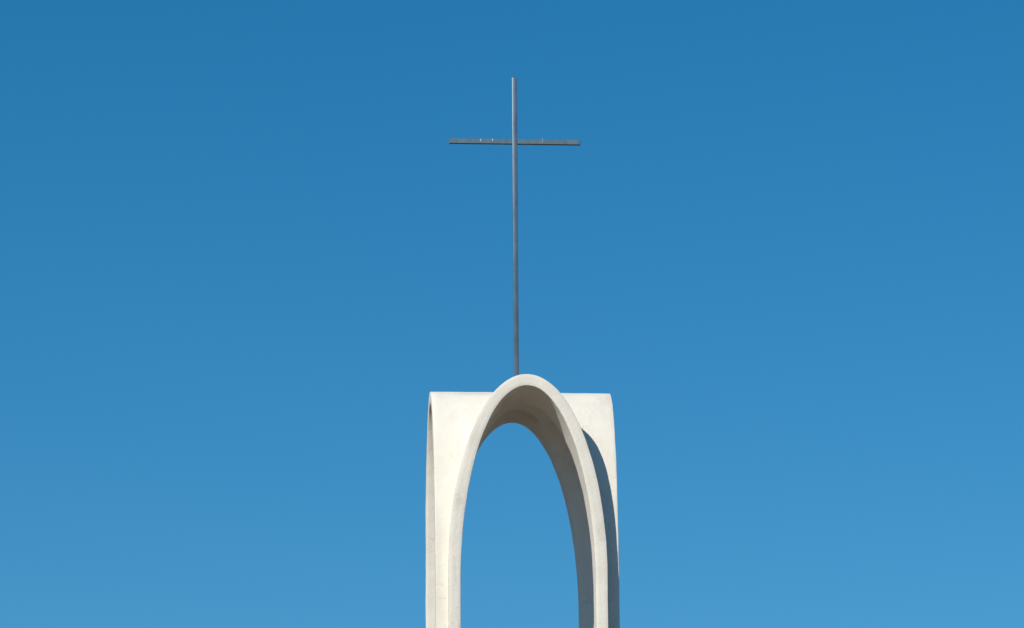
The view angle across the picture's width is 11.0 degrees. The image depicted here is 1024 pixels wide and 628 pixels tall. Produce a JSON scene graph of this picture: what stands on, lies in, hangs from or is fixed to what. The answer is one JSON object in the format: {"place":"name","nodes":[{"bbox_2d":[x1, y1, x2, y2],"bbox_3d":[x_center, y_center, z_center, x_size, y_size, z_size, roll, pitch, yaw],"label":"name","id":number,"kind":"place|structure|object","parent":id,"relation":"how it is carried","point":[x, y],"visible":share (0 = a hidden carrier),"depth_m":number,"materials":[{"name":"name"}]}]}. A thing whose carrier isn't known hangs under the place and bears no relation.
{"place":"outdoors","nodes":[
{"label":"outdoors","id":0,"kind":"place"},
{"bbox_2d":[0,0,1023,627],"label":"sky","id":1,"kind":"structure","parent":0,"point":[246,246],"materials":[{"name":"blue"}]},
{"label":"ground","id":2,"kind":"structure","parent":0,"visible":0},
{"bbox_2d":[425,374,619,627],"bbox_3d":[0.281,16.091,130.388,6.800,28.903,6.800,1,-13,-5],"label":"bell tower","id":3,"kind":"structure","parent":2,"relation":"on","point":[574,433],"depth_m":131.62,"materials":[{"name":"white paint"}]},
{"bbox_2d":[449,77,579,375],"bbox_3d":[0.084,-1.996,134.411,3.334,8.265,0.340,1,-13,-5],"label":"rooftop cross","id":4,"kind":"object","parent":3,"relation":"on","point":[514,141],"visible":0.88,"depth_m":134.75,"materials":[{"name":"grey paint"}]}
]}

